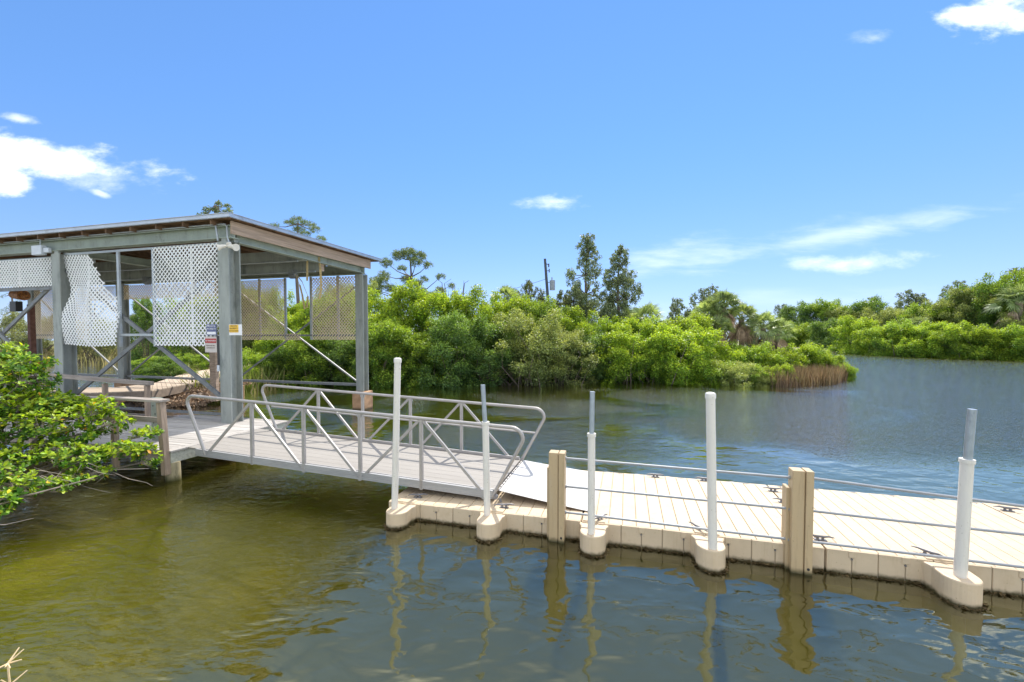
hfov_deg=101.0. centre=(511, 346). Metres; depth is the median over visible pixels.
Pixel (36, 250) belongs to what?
junction box
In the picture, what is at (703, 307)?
tree
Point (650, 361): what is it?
mangrove bush
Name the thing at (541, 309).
mangrove tree
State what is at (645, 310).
fan palm
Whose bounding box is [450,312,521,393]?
mangrove bush
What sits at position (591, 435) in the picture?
dock pile
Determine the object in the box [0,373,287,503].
wooden deck
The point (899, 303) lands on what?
dark conifer
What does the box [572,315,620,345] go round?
mangrove tree
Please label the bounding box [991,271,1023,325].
shore tree
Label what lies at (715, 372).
mangrove bush
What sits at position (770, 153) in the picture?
sky
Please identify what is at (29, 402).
mangrove branches
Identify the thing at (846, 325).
shore bush
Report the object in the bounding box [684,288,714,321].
dark conifer
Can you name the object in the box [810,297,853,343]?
shore tree
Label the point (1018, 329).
shore bush
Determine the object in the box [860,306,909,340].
shore tree
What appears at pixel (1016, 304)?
fan palm
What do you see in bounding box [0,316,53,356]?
marsh shrub
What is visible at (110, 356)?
marsh grass
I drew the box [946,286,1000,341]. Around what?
shore tree
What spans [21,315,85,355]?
marsh shrub
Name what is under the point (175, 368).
bank bush
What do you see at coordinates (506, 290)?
fan palm
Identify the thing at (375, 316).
mangrove tree
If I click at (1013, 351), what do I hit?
shore bush
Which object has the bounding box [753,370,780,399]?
bush
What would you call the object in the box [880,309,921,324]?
shore tree
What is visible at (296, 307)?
inland bush
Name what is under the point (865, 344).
shore bush
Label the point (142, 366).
bank bush
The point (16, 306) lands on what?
hoist motor
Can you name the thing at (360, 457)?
gangway
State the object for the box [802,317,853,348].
shore bush
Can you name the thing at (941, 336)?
shore bush
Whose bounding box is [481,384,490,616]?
dock pile
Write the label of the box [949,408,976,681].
dock pile
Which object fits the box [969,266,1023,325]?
shore tree
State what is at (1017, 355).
shore bush
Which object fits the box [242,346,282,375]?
mangrove bush
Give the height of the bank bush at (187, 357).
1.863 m
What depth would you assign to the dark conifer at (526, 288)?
35.73 m
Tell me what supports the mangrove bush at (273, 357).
on the ground at (214, 583)
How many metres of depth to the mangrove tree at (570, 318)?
28.01 m
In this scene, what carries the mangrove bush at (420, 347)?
on the ground at (214, 583)
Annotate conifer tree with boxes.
[560,232,619,327]
[595,243,643,319]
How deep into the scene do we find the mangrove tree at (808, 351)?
28.40 m
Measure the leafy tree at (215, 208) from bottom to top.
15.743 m
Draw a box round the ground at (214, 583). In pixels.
[0,341,1023,681]
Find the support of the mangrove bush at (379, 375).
on the ground at (214, 583)
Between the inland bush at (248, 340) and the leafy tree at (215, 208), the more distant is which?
the leafy tree at (215, 208)
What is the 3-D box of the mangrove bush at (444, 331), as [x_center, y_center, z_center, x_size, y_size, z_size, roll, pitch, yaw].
[-4.058,0.420,24.980,4.952,5.317,5.012,-1,2,-20]
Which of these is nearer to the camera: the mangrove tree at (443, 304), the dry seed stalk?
the dry seed stalk
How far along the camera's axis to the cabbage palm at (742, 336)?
31.31 m
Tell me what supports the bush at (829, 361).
on the ground at (214, 583)
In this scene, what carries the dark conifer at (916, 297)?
on the ground at (214, 583)
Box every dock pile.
[391,358,401,596]
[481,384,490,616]
[587,391,595,647]
[705,392,716,672]
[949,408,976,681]
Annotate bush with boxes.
[130,294,166,375]
[131,355,184,380]
[141,356,198,382]
[160,295,207,362]
[162,361,299,392]
[175,352,209,369]
[177,292,218,361]
[201,284,258,357]
[241,286,277,354]
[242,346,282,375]
[246,285,296,348]
[248,346,277,364]
[250,345,315,380]
[276,327,348,394]
[287,299,305,331]
[313,280,353,329]
[313,324,387,395]
[329,278,377,323]
[342,314,416,391]
[385,327,450,394]
[401,310,486,388]
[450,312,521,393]
[479,307,571,396]
[524,325,599,397]
[566,328,623,386]
[578,321,654,393]
[622,332,677,387]
[645,319,722,395]
[688,352,736,397]
[712,359,757,397]
[738,363,775,395]
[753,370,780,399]
[764,363,800,393]
[782,321,816,346]
[789,322,829,347]
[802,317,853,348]
[805,352,843,384]
[825,314,880,355]
[832,360,857,392]
[849,324,899,359]
[862,318,920,362]
[880,322,942,359]
[906,319,971,363]
[925,323,990,365]
[941,324,1017,363]
[974,328,1023,362]
[988,320,1023,360]
[1007,341,1023,364]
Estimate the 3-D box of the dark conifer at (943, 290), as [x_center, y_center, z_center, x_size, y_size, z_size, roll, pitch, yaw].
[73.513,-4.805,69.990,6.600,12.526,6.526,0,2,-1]
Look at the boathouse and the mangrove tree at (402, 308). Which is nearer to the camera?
the boathouse
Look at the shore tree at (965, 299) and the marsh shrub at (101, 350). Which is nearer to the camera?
the marsh shrub at (101, 350)
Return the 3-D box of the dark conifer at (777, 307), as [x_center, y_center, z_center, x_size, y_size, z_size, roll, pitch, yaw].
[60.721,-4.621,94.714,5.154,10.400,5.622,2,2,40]
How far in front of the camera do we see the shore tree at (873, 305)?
75.91 m
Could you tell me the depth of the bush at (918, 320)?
61.53 m
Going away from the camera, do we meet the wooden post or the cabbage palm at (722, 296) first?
the wooden post
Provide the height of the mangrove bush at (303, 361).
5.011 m
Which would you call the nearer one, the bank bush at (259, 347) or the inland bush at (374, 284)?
the bank bush at (259, 347)
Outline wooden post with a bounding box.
[209,352,219,400]
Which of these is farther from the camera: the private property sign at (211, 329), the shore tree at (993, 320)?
the shore tree at (993, 320)
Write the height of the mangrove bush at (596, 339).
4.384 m
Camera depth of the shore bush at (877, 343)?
57.58 m
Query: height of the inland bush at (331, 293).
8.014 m
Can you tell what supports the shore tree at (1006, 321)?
on the ground at (214, 583)
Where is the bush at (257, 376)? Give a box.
[162,361,299,392]
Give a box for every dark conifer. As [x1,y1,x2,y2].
[511,280,545,338]
[551,289,572,324]
[562,288,589,326]
[667,297,689,319]
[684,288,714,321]
[702,283,729,344]
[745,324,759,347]
[772,304,793,335]
[894,289,924,310]
[902,293,927,306]
[936,280,966,305]
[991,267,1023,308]
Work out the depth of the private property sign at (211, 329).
11.24 m
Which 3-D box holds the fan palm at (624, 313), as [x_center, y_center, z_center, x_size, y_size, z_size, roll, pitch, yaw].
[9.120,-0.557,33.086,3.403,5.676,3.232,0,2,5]
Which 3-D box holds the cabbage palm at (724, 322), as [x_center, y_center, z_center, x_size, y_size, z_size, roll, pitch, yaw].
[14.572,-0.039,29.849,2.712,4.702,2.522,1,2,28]
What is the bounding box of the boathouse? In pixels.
[0,212,381,462]
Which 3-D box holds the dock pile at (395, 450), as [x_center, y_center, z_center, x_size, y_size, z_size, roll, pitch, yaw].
[-1.825,2.129,6.692,0.180,3.923,0.119,-1,2,-36]
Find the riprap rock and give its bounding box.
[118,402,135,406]
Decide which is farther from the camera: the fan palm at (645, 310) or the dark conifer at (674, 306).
the dark conifer at (674, 306)
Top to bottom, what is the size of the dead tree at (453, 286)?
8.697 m
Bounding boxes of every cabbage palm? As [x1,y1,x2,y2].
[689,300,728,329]
[703,289,745,337]
[709,313,739,346]
[727,301,765,362]
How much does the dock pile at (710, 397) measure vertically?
3.563 m
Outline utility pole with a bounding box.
[544,259,554,297]
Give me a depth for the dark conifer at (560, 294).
35.66 m
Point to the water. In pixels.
(1002, 476)
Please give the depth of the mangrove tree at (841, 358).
29.44 m
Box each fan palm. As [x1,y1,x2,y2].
[488,283,522,303]
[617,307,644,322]
[626,301,665,323]
[742,311,784,348]
[759,316,800,351]
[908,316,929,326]
[981,281,1023,328]
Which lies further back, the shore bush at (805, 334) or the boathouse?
the shore bush at (805, 334)
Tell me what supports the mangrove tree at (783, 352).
on the ground at (214, 583)
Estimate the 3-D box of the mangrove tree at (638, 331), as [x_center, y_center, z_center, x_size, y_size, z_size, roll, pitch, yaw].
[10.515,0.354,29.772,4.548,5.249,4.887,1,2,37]
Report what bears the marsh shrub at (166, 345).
on the ground at (214, 583)
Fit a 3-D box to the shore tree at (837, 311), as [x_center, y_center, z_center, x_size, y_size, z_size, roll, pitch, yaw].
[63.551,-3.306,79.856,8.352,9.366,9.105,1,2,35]
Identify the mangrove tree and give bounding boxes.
[251,309,324,368]
[296,290,354,372]
[342,285,409,368]
[377,276,444,375]
[408,288,474,371]
[443,283,508,373]
[473,292,537,375]
[505,293,571,374]
[545,303,604,376]
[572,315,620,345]
[600,314,659,360]
[633,314,684,358]
[658,311,724,365]
[687,339,748,378]
[723,339,787,369]
[741,343,805,367]
[767,341,831,366]
[821,349,852,367]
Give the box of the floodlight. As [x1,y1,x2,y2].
[216,242,239,250]
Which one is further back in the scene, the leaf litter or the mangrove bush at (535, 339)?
the mangrove bush at (535, 339)
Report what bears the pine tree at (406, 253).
on the ground at (214, 583)
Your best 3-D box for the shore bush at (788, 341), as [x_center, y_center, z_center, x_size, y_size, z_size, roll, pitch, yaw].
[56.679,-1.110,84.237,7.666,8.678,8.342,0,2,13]
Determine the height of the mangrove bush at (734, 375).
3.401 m
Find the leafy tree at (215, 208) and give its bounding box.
[196,199,233,297]
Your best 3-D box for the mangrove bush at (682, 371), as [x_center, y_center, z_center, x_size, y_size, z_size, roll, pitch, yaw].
[10.248,0.857,25.794,4.692,5.079,4.350,0,2,-2]
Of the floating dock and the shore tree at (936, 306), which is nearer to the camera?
the floating dock
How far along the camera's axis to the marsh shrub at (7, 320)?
43.58 m
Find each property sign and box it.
[206,324,216,334]
[229,324,241,334]
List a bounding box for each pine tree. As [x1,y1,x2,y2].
[270,215,325,305]
[368,246,454,315]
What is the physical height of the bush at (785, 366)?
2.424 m
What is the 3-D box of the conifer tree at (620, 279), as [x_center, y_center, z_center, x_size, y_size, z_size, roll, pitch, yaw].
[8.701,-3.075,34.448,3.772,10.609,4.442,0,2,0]
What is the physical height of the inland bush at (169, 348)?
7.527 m
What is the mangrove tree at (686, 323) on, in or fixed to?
on the ground at (214, 583)
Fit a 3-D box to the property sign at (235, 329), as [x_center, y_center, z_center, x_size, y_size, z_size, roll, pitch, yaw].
[-7.196,-0.445,10.989,0.420,0.280,0.013,0,2,15]
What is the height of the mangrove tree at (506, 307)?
6.611 m
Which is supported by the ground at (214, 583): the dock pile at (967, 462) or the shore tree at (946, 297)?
the shore tree at (946, 297)
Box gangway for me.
[186,384,600,510]
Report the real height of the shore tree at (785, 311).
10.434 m
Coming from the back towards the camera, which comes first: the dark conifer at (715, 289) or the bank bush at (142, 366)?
the dark conifer at (715, 289)
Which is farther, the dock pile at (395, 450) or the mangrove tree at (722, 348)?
the mangrove tree at (722, 348)
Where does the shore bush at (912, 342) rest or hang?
on the ground at (214, 583)
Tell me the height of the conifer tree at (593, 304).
11.444 m
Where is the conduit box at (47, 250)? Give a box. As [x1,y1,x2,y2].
[43,248,51,252]
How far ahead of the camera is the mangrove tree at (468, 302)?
27.39 m
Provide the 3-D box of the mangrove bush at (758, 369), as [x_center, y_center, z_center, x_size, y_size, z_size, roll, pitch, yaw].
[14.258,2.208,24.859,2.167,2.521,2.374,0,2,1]
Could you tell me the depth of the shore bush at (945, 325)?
52.78 m
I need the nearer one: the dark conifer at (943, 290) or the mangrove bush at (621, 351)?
the mangrove bush at (621, 351)
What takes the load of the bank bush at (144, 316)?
on the ground at (214, 583)
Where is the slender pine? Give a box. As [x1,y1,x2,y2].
[0,293,21,337]
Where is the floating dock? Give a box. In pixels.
[383,450,1023,619]
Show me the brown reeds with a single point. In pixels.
(813, 375)
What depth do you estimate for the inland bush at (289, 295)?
34.00 m
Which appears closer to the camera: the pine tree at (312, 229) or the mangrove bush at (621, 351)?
the mangrove bush at (621, 351)
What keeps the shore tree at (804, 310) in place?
on the ground at (214, 583)
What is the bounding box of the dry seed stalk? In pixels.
[0,647,27,681]
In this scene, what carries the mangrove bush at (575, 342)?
on the ground at (214, 583)
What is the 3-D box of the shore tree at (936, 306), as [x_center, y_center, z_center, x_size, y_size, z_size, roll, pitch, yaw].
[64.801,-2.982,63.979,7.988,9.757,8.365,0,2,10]
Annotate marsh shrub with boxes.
[0,311,53,356]
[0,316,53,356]
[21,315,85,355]
[76,317,135,360]
[104,314,168,354]
[138,319,182,356]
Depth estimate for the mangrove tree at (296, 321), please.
28.21 m
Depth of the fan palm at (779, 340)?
30.23 m
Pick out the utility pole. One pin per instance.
(552, 284)
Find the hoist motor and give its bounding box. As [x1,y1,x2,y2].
[8,286,30,311]
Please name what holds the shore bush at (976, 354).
on the ground at (214, 583)
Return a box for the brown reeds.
[756,361,850,389]
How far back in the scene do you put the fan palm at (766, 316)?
30.61 m
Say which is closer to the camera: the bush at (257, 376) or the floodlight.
the floodlight
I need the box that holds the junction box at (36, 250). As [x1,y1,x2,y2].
[31,245,46,255]
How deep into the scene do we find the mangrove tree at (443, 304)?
27.49 m
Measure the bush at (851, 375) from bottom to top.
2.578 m
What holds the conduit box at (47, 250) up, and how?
attached to the boathouse
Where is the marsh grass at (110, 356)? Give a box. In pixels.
[0,343,319,392]
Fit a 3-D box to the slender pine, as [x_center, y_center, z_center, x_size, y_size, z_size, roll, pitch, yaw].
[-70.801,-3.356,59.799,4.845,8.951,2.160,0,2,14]
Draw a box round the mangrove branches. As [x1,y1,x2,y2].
[0,341,164,524]
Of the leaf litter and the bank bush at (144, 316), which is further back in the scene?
the bank bush at (144, 316)
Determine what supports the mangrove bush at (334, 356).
on the ground at (214, 583)
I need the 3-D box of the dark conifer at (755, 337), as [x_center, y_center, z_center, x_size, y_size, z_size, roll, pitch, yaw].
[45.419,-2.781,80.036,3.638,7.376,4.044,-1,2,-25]
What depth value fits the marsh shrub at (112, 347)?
44.75 m
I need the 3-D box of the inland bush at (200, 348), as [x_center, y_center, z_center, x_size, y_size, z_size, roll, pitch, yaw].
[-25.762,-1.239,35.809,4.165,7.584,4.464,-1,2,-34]
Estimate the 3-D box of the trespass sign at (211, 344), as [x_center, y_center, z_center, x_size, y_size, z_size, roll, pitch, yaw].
[-7.994,0.176,11.278,0.480,0.940,0.037,0,2,15]
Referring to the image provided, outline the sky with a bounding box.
[0,0,1023,333]
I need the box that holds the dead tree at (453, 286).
[437,279,475,298]
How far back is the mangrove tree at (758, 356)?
27.56 m
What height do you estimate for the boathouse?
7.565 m
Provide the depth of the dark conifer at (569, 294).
34.53 m
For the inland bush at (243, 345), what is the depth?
34.05 m
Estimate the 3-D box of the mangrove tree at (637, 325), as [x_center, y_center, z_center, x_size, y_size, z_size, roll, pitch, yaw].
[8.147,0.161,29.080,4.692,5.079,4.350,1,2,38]
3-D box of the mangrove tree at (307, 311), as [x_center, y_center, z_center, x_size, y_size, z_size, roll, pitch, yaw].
[-12.221,-0.680,28.837,4.906,6.849,4.548,2,3,45]
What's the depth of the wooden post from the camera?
16.80 m
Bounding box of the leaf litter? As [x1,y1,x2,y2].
[126,380,251,407]
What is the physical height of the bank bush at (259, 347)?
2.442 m
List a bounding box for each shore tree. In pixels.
[768,304,800,340]
[783,299,827,334]
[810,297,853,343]
[822,306,870,337]
[844,295,889,343]
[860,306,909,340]
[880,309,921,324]
[896,301,956,324]
[913,298,976,347]
[939,285,978,326]
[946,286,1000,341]
[953,277,1023,328]
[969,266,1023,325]
[990,312,1023,330]
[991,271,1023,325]
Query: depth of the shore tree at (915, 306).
64.99 m
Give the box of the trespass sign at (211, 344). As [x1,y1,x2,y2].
[205,336,219,370]

